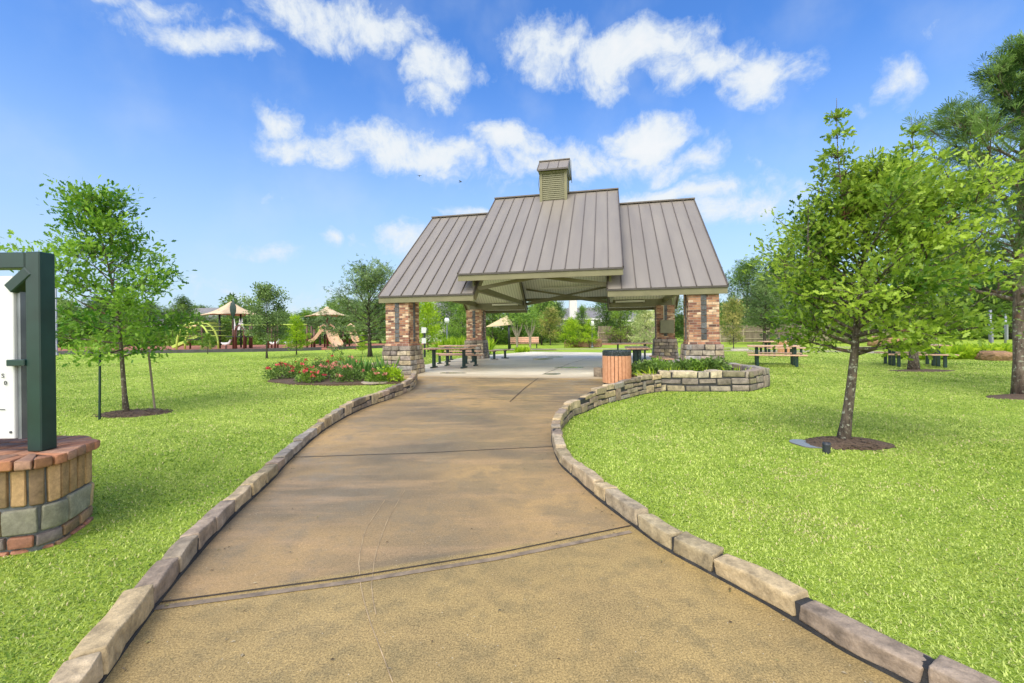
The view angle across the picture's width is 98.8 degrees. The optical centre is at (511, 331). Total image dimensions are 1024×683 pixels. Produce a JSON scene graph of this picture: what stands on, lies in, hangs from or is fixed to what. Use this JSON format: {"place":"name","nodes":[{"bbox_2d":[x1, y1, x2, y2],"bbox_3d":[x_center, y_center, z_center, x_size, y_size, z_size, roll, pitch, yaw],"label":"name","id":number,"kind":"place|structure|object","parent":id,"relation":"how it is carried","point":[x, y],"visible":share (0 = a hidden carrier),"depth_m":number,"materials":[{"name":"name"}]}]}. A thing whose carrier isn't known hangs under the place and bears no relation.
{"place":"outdoors","nodes":[
{"label":"outdoors","id":0,"kind":"place"},
{"bbox_2d":[432,335,497,353],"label":"tall grass","id":1,"kind":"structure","parent":0,"point":[455,341],"depth_m":27.27,"materials":[{"name":"green plant"}]},
{"bbox_2d":[103,382,901,682],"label":"concrete path","id":2,"kind":"structure","parent":0,"point":[632,607],"depth_m":2.43,"materials":[{"name":"brown concrete"}]},
{"bbox_2d":[358,490,404,681],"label":"scuff mark","id":3,"kind":"object","parent":2,"relation":"on","point":[371,587],"visible":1,"depth_m":2.40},
{"bbox_2d":[155,530,631,609],"bbox_3d":[-0.495,1.403,2.619,2.779,0.001,0.104,-1,0,-17],"label":"tooled joint","id":4,"kind":"object","parent":2,"relation":"on","point":[187,603],"visible":1,"depth_m":2.51,"materials":[{"name":"concrete"}]},
{"bbox_2d":[161,360,630,601],"bbox_3d":[0.020,1.374,12.305,4.589,0.041,20.352,-1,0,9],"label":"paving joint","id":5,"kind":"object","parent":2,"relation":"on","point":[403,567],"visible":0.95,"depth_m":2.67,"materials":[{"name":"concrete"}]},
{"bbox_2d":[602,350,630,383],"bbox_3d":[2.661,0.900,11.137,0.714,0.870,0.714,-1,0,0],"label":"litter bin","id":6,"kind":"object","parent":2,"relation":"on","point":[616,365],"visible":0.83,"depth_m":10.84,"materials":[{"name":"brown wood"}]},
{"bbox_2d":[0,336,1023,682],"bbox_3d":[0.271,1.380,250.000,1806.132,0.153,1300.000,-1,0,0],"label":"ground","id":7,"kind":"structure","parent":0,"point":[808,548],"depth_m":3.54,"materials":[{"name":"green plant"}]},
{"bbox_2d":[0,251,100,556],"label":"park sign","id":8,"kind":"object","parent":7,"relation":"on","point":[47,484],"visible":0.98,"depth_m":2.88,"materials":[{"name":"brick"}]},
{"bbox_2d":[98,352,100,419],"bbox_3d":[-7.012,0.964,7.462,0.046,1.240,0.026,-1,0,0],"label":"tree stake","id":9,"kind":"object","parent":7,"relation":"on","point":[99,392],"visible":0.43,"depth_m":7.45,"materials":[{"name":"brown wood"}]},
{"bbox_2d":[0,173,214,411],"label":"staked sapling","id":10,"kind":"object","parent":7,"relation":"on","point":[99,221],"visible":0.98,"depth_m":7.68,"materials":[{"name":"green plant"}]},
{"bbox_2d":[102,409,171,417],"bbox_3d":[-6.873,1.477,7.973,1.358,0.090,0.783,-1,0,0],"label":"mulch ring","id":11,"kind":"object","parent":7,"relation":"on","point":[139,414],"visible":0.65,"depth_m":7.80,"materials":[{"name":"brown soil"}]},
{"bbox_2d":[92,408,172,417],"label":"mulch chips","id":12,"kind":"object","parent":11,"relation":"on","point":[144,409],"visible":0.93,"depth_m":7.90,"materials":[{"name":"wood"}]},
{"bbox_2d":[136,298,168,321],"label":"dense tree","id":13,"kind":"object","parent":7,"relation":"on","point":[151,306],"visible":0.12,"depth_m":69.50,"materials":[{"name":"green plant"}]},
{"bbox_2d":[157,294,206,339],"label":"dense tree","id":14,"kind":"object","parent":7,"relation":"on","point":[180,304],"visible":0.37,"depth_m":63.53,"materials":[{"name":"green plant"}]},
{"bbox_2d":[137,308,248,342],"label":"house","id":15,"kind":"structure","parent":7,"relation":"on","point":[205,310],"depth_m":70.59,"materials":[{"name":"brick"}]},
{"bbox_2d":[59,327,353,346],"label":"shrub belt","id":16,"kind":"object","parent":7,"relation":"on","point":[256,341],"visible":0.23,"depth_m":60.43,"materials":[{"name":"green plant"}]},
{"bbox_2d":[196,332,217,353],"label":"young oak","id":17,"kind":"object","parent":7,"relation":"on","point":[208,337],"visible":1,"depth_m":32.96,"materials":[{"name":"green plant"}]},
{"bbox_2d":[58,345,384,353],"bbox_3d":[-34.624,1.687,37.894,50.288,0.290,7.297,-1,0,-8],"label":"playground border","id":18,"kind":"object","parent":7,"relation":"on","point":[239,350],"visible":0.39,"depth_m":35.97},
{"bbox_2d":[204,316,238,343],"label":"leafy tree","id":19,"kind":"object","parent":7,"relation":"on","point":[226,321],"visible":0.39,"depth_m":59.90,"materials":[{"name":"green plant"}]},
{"bbox_2d":[48,371,417,682],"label":"stone edging wall","id":20,"kind":"structure","parent":7,"relation":"on","point":[97,653],"depth_m":2.45,"materials":[{"name":"beige stone"}]},
{"bbox_2d":[58,343,437,350],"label":"playground surface","id":21,"kind":"object","parent":7,"relation":"on","point":[230,347],"visible":0.3,"depth_m":49.45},
{"bbox_2d":[175,322,227,349],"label":"climbing arches","id":22,"kind":"structure","parent":21,"relation":"on","point":[204,328],"depth_m":43.14,"materials":[{"name":"paint"}]},
{"bbox_2d":[184,313,225,343],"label":"live oak","id":23,"kind":"object","parent":21,"relation":"on","point":[207,328],"visible":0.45,"depth_m":49.92,"materials":[{"name":"green plant"}]},
{"bbox_2d":[172,300,252,348],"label":"play tower","id":24,"kind":"structure","parent":21,"relation":"on","point":[234,336],"depth_m":43.50,"materials":[{"name":"brown paint"}]},
{"bbox_2d":[201,301,253,347],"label":"shade canopy","id":25,"kind":"object","parent":21,"relation":"on","point":[223,310],"visible":0.72,"depth_m":44.99,"materials":[{"name":"beige fabric"}]},
{"bbox_2d":[241,324,312,347],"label":"overhead bars","id":26,"kind":"object","parent":21,"relation":"on","point":[277,332],"visible":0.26,"depth_m":42.48,"materials":[{"name":"brown paint"}]},
{"bbox_2d":[302,316,339,344],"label":"live oak","id":27,"kind":"object","parent":21,"relation":"on","point":[318,320],"visible":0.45,"depth_m":51.74,"materials":[{"name":"green plant"}]},
{"bbox_2d":[304,307,348,347],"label":"shade canopy","id":28,"kind":"object","parent":21,"relation":"on","point":[331,312],"visible":0.74,"depth_m":43.38,"materials":[{"name":"beige fabric"}]},
{"bbox_2d":[303,323,358,346],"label":"play structure","id":29,"kind":"object","parent":21,"relation":"on","point":[336,342],"visible":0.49,"depth_m":43.35,"materials":[{"name":"brown paint"}]},
{"bbox_2d":[236,281,295,358],"bbox_3d":[-14.407,-0.695,25.745,3.121,4.619,3.529,-1,0,-26],"label":"young oak","id":30,"kind":"object","parent":7,"relation":"on","point":[263,295],"visible":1,"depth_m":25.69,"materials":[{"name":"green plant"}]},
{"bbox_2d":[277,313,314,354],"bbox_3d":[-14.839,0.163,30.020,2.128,2.886,2.407,-1,0,5],"label":"cypress tree","id":31,"kind":"object","parent":7,"relation":"on","point":[300,335],"visible":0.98,"depth_m":29.84,"materials":[{"name":"green plant"}]},
{"bbox_2d":[276,307,331,341],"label":"leafy tree","id":32,"kind":"object","parent":7,"relation":"on","point":[303,313],"visible":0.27,"depth_m":65.28,"materials":[{"name":"green plant"}]},
{"bbox_2d":[267,372,400,385],"bbox_3d":[-5.941,1.461,13.972,7.323,0.080,3.291,-1,0,40],"label":"mulch bed","id":33,"kind":"object","parent":7,"relation":"on","point":[290,381],"visible":0.25,"depth_m":12.24,"materials":[{"name":"brown soil"}]},
{"bbox_2d":[261,361,296,379],"bbox_3d":[-7.077,1.169,13.512,1.019,0.568,1.036,-1,0,0],"label":"rose bush","id":34,"kind":"object","parent":33,"relation":"on","point":[279,367],"visible":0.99,"depth_m":13.34,"materials":[{"name":"green plant"}]},
{"bbox_2d":[288,357,313,375],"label":"rose bush","id":35,"kind":"object","parent":33,"relation":"on","point":[298,366],"visible":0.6,"depth_m":14.10,"materials":[{"name":"green plant"}]},
{"bbox_2d":[293,365,326,382],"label":"rose bush","id":36,"kind":"object","parent":33,"relation":"on","point":[306,375],"visible":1,"depth_m":12.26,"materials":[{"name":"green plant"}]},
{"bbox_2d":[311,363,340,379],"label":"rose bush","id":37,"kind":"object","parent":33,"relation":"on","point":[327,370],"visible":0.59,"depth_m":13.20,"materials":[{"name":"green plant"}]},
{"bbox_2d":[330,362,366,381],"bbox_3d":[-4.683,1.158,12.465,1.069,0.587,1.007,-1,0,37],"label":"rose bush","id":38,"kind":"object","parent":33,"relation":"on","point":[346,371],"visible":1,"depth_m":12.38,"materials":[{"name":"green plant"}]},
{"bbox_2d":[346,356,378,378],"bbox_3d":[-4.518,1.023,13.269,1.086,0.808,1.256,-1,0,-23],"label":"iris clump","id":39,"kind":"object","parent":33,"relation":"on","point":[366,368],"visible":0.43,"depth_m":13.16,"materials":[{"name":"green plant"}]},
{"bbox_2d":[365,367,386,382],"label":"rose bush","id":40,"kind":"object","parent":33,"relation":"on","point":[377,374],"visible":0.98,"depth_m":12.05,"materials":[{"name":"green plant"}]},
{"bbox_2d":[367,354,402,377],"bbox_3d":[-3.876,1.015,13.335,1.080,0.808,1.172,-1,0,41],"label":"iris clump","id":41,"kind":"object","parent":33,"relation":"on","point":[381,364],"visible":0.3,"depth_m":13.32,"materials":[{"name":"green plant"}]},
{"bbox_2d":[379,363,405,381],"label":"leafy shrub","id":42,"kind":"object","parent":33,"relation":"on","point":[396,373],"visible":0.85,"depth_m":12.29,"materials":[{"name":"green plant"}]},
{"bbox_2d":[313,295,373,343],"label":"dense tree","id":43,"kind":"object","parent":7,"relation":"on","point":[340,311],"visible":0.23,"depth_m":60.89,"materials":[{"name":"green plant"}]},
{"bbox_2d":[305,253,394,357],"bbox_3d":[-9.004,-1.443,26.202,6.006,6.420,5.959,-1,0,-31],"label":"live oak","id":44,"kind":"object","parent":7,"relation":"on","point":[371,281],"visible":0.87,"depth_m":25.76,"materials":[{"name":"green plant"}]},
{"bbox_2d":[347,300,385,343],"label":"leafy tree","id":45,"kind":"object","parent":7,"relation":"on","point":[365,333],"visible":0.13,"depth_m":59.09,"materials":[{"name":"green plant"}]},
{"bbox_2d":[419,302,448,351],"bbox_3d":[-6.203,-0.493,32.082,3.307,4.301,3.073,-1,0,16],"label":"tree","id":46,"kind":"object","parent":7,"relation":"on","point":[429,311],"visible":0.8,"depth_m":31.63,"materials":[{"name":"green plant"}]},
{"bbox_2d":[428,301,465,338],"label":"dense tree","id":47,"kind":"object","parent":7,"relation":"on","point":[446,310],"visible":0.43,"depth_m":43.33,"materials":[{"name":"green plant"}]},
{"bbox_2d":[442,303,466,337],"bbox_3d":[-4.311,-0.626,37.955,3.554,4.315,3.091,-1,0,-3],"label":"leafy tree","id":48,"kind":"object","parent":7,"relation":"on","point":[460,311],"visible":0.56,"depth_m":37.68,"materials":[{"name":"green plant"}]},
{"bbox_2d":[486,316,511,348],"bbox_3d":[-1.014,0.045,36.450,2.205,2.734,1.900,-1,0,0],"label":"shade canopy","id":49,"kind":"object","parent":7,"relation":"on","point":[499,322],"visible":0.69,"depth_m":35.71,"materials":[{"name":"beige fabric"}]},
{"bbox_2d":[486,313,515,344],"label":"leafy tree","id":50,"kind":"object","parent":7,"relation":"on","point":[492,318],"visible":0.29,"depth_m":49.56,"materials":[{"name":"green plant"}]},
{"bbox_2d":[402,377,602,383],"bbox_3d":[0.296,1.405,12.051,8.700,0.084,1.741,-1,0,12],"label":"concrete apron","id":51,"kind":"object","parent":7,"relation":"on","point":[429,380],"visible":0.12,"depth_m":12.37,"materials":[{"name":"beige concrete"}]},
{"bbox_2d":[487,305,540,343],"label":"dense tree","id":52,"kind":"object","parent":7,"relation":"on","point":[520,335],"visible":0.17,"depth_m":50.95,"materials":[{"name":"green plant"}]},
{"bbox_2d":[501,309,530,346],"bbox_3d":[0.354,-0.295,31.002,2.312,3.488,2.601,-1,0,-39],"label":"crape myrtle","id":53,"kind":"object","parent":7,"relation":"on","point":[516,333],"visible":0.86,"depth_m":30.87,"materials":[{"name":"green plant"}]},
{"bbox_2d":[57,293,1003,344],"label":"wood","id":54,"kind":"object","parent":7,"relation":"on","point":[61,301],"visible":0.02,"depth_m":64.43,"materials":[{"name":"green plant"}]},
{"bbox_2d":[516,304,545,351],"bbox_3d":[1.221,-0.333,31.087,2.526,3.542,2.582,-1,0,44],"label":"crape myrtle","id":55,"kind":"object","parent":7,"relation":"on","point":[531,318],"visible":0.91,"depth_m":30.91,"materials":[{"name":"green plant"}]},
{"bbox_2d":[518,301,567,344],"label":"leafy tree","id":56,"kind":"object","parent":7,"relation":"on","point":[540,306],"visible":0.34,"depth_m":46.55,"materials":[{"name":"green plant"}]},
{"bbox_2d":[449,319,642,343],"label":"shrub belt","id":57,"kind":"object","parent":7,"relation":"on","point":[580,323],"visible":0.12,"depth_m":53.26,"materials":[{"name":"green plant"}]},
{"bbox_2d":[535,303,565,344],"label":"crape myrtle","id":58,"kind":"object","parent":7,"relation":"on","point":[550,314],"visible":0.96,"depth_m":43.71,"materials":[{"name":"green plant"}]},
{"bbox_2d":[553,301,568,328],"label":"dense tree","id":59,"kind":"object","parent":7,"relation":"on","point":[561,311],"visible":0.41,"depth_m":55.70,"materials":[{"name":"green plant"}]},
{"bbox_2d":[555,317,582,347],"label":"cypress tree","id":60,"kind":"object","parent":7,"relation":"on","point":[570,323],"visible":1,"depth_m":36.83,"materials":[{"name":"green plant"}]},
{"bbox_2d":[574,304,592,337],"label":"leafy tree","id":61,"kind":"object","parent":7,"relation":"on","point":[581,314],"visible":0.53,"depth_m":53.73,"materials":[{"name":"green plant"}]},
{"bbox_2d":[578,318,599,347],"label":"cypress tree","id":62,"kind":"object","parent":7,"relation":"on","point":[587,327],"visible":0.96,"depth_m":35.87,"materials":[{"name":"green plant"}]},
{"bbox_2d":[559,300,630,327],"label":"house","id":63,"kind":"structure","parent":7,"relation":"on","point":[572,308],"depth_m":61.44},
{"bbox_2d":[582,302,627,338],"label":"dense tree","id":64,"kind":"object","parent":7,"relation":"on","point":[603,308],"visible":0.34,"depth_m":49.66,"materials":[{"name":"green plant"}]},
{"bbox_2d":[598,326,654,342],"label":"wooden fence","id":65,"kind":"object","parent":7,"relation":"on","point":[604,338],"visible":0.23,"depth_m":47.93,"materials":[{"name":"brown wood"}]},
{"bbox_2d":[602,343,652,344],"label":"red mulch bed","id":66,"kind":"object","parent":7,"relation":"on","point":[619,344],"visible":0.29,"depth_m":43.08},
{"bbox_2d":[601,310,642,342],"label":"leafy tree","id":67,"kind":"object","parent":66,"relation":"on","point":[619,316],"visible":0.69,"depth_m":46.58,"materials":[{"name":"green plant"}]},
{"bbox_2d":[627,310,654,347],"bbox_3d":[9.396,-0.289,31.049,2.576,3.685,3.093,-1,0,-9],"label":"variegated shrub","id":68,"kind":"object","parent":7,"relation":"on","point":[641,317],"visible":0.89,"depth_m":30.80,"materials":[{"name":"green plant"}]},
{"bbox_2d":[651,296,683,341],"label":"dense tree","id":69,"kind":"object","parent":7,"relation":"on","point":[677,328],"visible":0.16,"depth_m":48.50,"materials":[{"name":"green plant"}]},
{"bbox_2d":[594,362,769,391],"bbox_3d":[4.342,1.182,11.480,3.869,0.633,3.348,-1,0,0],"label":"stone planter","id":70,"kind":"object","parent":7,"relation":"on","point":[748,379],"visible":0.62,"depth_m":9.94,"materials":[{"name":"beige stone"}]},
{"bbox_2d":[631,359,661,374],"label":"planter shrub","id":71,"kind":"object","parent":70,"relation":"in","point":[645,365],"visible":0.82,"depth_m":11.08,"materials":[{"name":"green plant"}]},
{"bbox_2d":[663,357,695,370],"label":"planter shrub","id":72,"kind":"object","parent":70,"relation":"in","point":[684,364],"visible":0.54,"depth_m":11.23,"materials":[{"name":"green plant"}]},
{"bbox_2d":[687,357,711,370],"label":"planter shrub","id":73,"kind":"object","parent":70,"relation":"in","point":[697,363],"visible":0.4,"depth_m":11.26,"materials":[{"name":"green plant"}]},
{"bbox_2d":[698,355,733,370],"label":"planter shrub","id":74,"kind":"object","parent":70,"relation":"in","point":[717,364],"visible":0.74,"depth_m":11.23,"materials":[{"name":"green plant"}]},
{"bbox_2d":[719,296,749,348],"bbox_3d":[14.648,-0.676,29.077,2.029,3.868,1.996,-1,0,-28],"label":"crape myrtle","id":75,"kind":"object","parent":7,"relation":"on","point":[730,312],"visible":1,"depth_m":28.92,"materials":[{"name":"green plant"}]},
{"bbox_2d":[719,254,776,326],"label":"dense tree","id":76,"kind":"object","parent":7,"relation":"on","point":[742,277],"visible":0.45,"depth_m":49.64,"materials":[{"name":"green plant"}]},
{"bbox_2d":[723,272,800,344],"bbox_3d":[22.391,-2.043,39.185,5.890,6.452,5.592,-1,0,-42],"label":"live oak","id":77,"kind":"object","parent":7,"relation":"on","point":[764,295],"visible":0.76,"depth_m":38.58,"materials":[{"name":"green plant"}]},
{"bbox_2d":[747,345,800,365],"bbox_3d":[9.956,0.897,16.600,1.850,0.770,0.780,-1,0,27],"label":"picnic table","id":78,"kind":"object","parent":7,"relation":"on","point":[794,350],"visible":0.59,"depth_m":16.40,"materials":[{"name":"brown wood"}]},
{"bbox_2d":[551,374,1000,682],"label":"stone edging wall","id":79,"kind":"structure","parent":7,"relation":"on","point":[860,641],"depth_m":2.31,"materials":[{"name":"beige stone"}]},
{"bbox_2d":[748,354,807,366],"bbox_3d":[9.604,1.053,15.905,1.850,0.455,0.280,-1,0,27],"label":"backless bench","id":80,"kind":"object","parent":7,"relation":"on","point":[796,360],"visible":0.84,"depth_m":15.91,"materials":[{"name":"brown wood"}]},
{"bbox_2d":[743,257,839,340],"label":"live oak","id":81,"kind":"object","parent":7,"relation":"on","point":[767,334],"visible":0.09,"depth_m":41.20,"materials":[{"name":"green plant"}]},
{"bbox_2d":[719,323,878,341],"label":"wooden fence","id":82,"kind":"object","parent":7,"relation":"on","point":[749,333],"visible":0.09,"depth_m":47.16,"materials":[{"name":"brown wood"}]},
{"bbox_2d":[789,439,821,448],"bbox_3d":[3.404,1.299,5.023,0.337,0.042,0.402,-1,0,0],"label":"slab","id":83,"kind":"object","parent":7,"relation":"on","point":[800,442],"visible":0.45,"depth_m":5.02,"materials":[{"name":"grey concrete"}]},
{"bbox_2d":[806,436,894,449],"bbox_3d":[3.831,1.270,5.026,1.095,0.120,0.634,-1,0,0],"label":"mulch ring","id":84,"kind":"object","parent":7,"relation":"on","point":[834,443],"visible":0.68,"depth_m":4.88,"materials":[{"name":"brown soil"}]},
{"bbox_2d":[802,436,897,451],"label":"mulch chips","id":85,"kind":"object","parent":84,"relation":"on","point":[863,440],"visible":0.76,"depth_m":4.88,"materials":[{"name":"wood"}]},
{"bbox_2d":[741,98,1023,438],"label":"oak tree","id":86,"kind":"object","parent":84,"relation":"in","point":[867,200],"visible":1,"depth_m":4.78,"materials":[{"name":"green plant"}]},
{"bbox_2d":[826,300,878,343],"bbox_3d":[30.979,-1.179,40.078,4.699,4.812,4.747,-1,0,38],"label":"leafy tree","id":87,"kind":"object","parent":7,"relation":"on","point":[838,325],"visible":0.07,"depth_m":39.80,"materials":[{"name":"green plant"}]},
{"bbox_2d":[888,344,951,366],"bbox_3d":[14.546,0.842,15.900,1.850,0.770,0.780,-1,0,27],"label":"picnic table","id":88,"kind":"object","parent":7,"relation":"on","point":[935,361],"visible":0.39,"depth_m":15.78,"materials":[{"name":"wood"}]},
{"bbox_2d":[831,306,1008,339],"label":"shrub belt","id":89,"kind":"object","parent":7,"relation":"on","point":[897,317],"visible":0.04,"depth_m":46.42,"materials":[{"name":"green plant"}]},
{"bbox_2d":[887,354,958,367],"bbox_3d":[14.193,0.999,15.205,1.850,0.455,0.280,-1,0,27],"label":"backless bench","id":90,"kind":"object","parent":7,"relation":"on","point":[945,356],"visible":0.85,"depth_m":14.94,"materials":[{"name":"brown wood"}]},
{"bbox_2d":[853,218,1003,369],"bbox_3d":[13.146,-1.415,14.314,3.554,5.434,3.744,-1,0,31],"label":"oak tree","id":91,"kind":"object","parent":7,"relation":"on","point":[914,364],"visible":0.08,"depth_m":14.02,"materials":[{"name":"green plant"}]},
{"bbox_2d":[882,341,1011,359],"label":"bed plants","id":92,"kind":"object","parent":7,"relation":"on","point":[967,350],"visible":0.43,"depth_m":18.60,"materials":[{"name":"green plant"}]},
{"bbox_2d":[875,29,1023,393],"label":"pine tree","id":93,"kind":"object","parent":7,"relation":"on","point":[1005,74],"visible":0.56,"depth_m":8.71,"materials":[{"name":"green plant"}]},
{"bbox_2d":[918,289,1011,330],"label":"dense tree","id":94,"kind":"object","parent":7,"relation":"on","point":[966,296],"visible":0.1,"depth_m":46.48,"materials":[{"name":"green plant"}]},
{"bbox_2d":[940,275,1012,339],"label":"leafy tree","id":95,"kind":"object","parent":7,"relation":"on","point":[986,299],"visible":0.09,"depth_m":46.02,"materials":[{"name":"green plant"}]},
{"bbox_2d":[969,263,1012,339],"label":"dense tree","id":96,"kind":"object","parent":7,"relation":"on","point":[1010,326],"visible":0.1,"depth_m":45.68,"materials":[{"name":"green plant"}]},
{"bbox_2d":[978,350,1011,360],"bbox_3d":[19.577,1.009,17.797,0.891,0.509,0.768,-1,0,0],"label":"boulder","id":97,"kind":"object","parent":7,"relation":"on","point":[989,355],"visible":0.8,"depth_m":17.53,"materials":[{"name":"stone"}]},
{"bbox_2d":[985,394,1023,399],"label":"mulch ring","id":98,"kind":"object","parent":7,"relation":"on","point":[1013,396],"visible":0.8,"depth_m":8.49,"materials":[{"name":"brown wood"}]},
{"bbox_2d":[0,0,1023,328],"label":"sky","id":99,"kind":"structure","parent":0,"point":[279,143],"materials":[{"name":"blue"}]},
{"bbox_2d":[401,352,678,378],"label":"pavilion floor","id":100,"kind":"structure","parent":0,"point":[522,365],"depth_m":17.18,"materials":[{"name":"grey concrete"}]},
{"bbox_2d":[422,347,474,368],"bbox_3d":[-2.435,1.004,16.900,1.850,0.770,0.780,-1,0,12],"label":"picnic table","id":101,"kind":"object","parent":100,"relation":"on","point":[462,349],"visible":0.98,"depth_m":16.81,"materials":[{"name":"brown wood"}]},
{"bbox_2d":[439,354,483,365],"bbox_3d":[-2.073,1.155,17.950,1.850,0.460,0.420,-1,0,12],"label":"backless bench","id":102,"kind":"object","parent":100,"relation":"on","point":[474,355],"visible":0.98,"depth_m":17.86,"materials":[{"name":"brown wood"}]},
{"bbox_2d":[378,158,728,374],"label":"picnic pavilion","id":103,"kind":"structure","parent":100,"relation":"on","point":[555,239],"depth_m":14.88,"materials":[{"name":"metal"}]},
{"bbox_2d":[624,346,650,364],"bbox_3d":[4.398,0.923,15.440,0.780,0.770,1.850,-1,0,12],"label":"picnic table","id":104,"kind":"object","parent":100,"relation":"on","point":[636,350],"visible":0.67,"depth_m":14.85,"materials":[{"name":"brown wood"}]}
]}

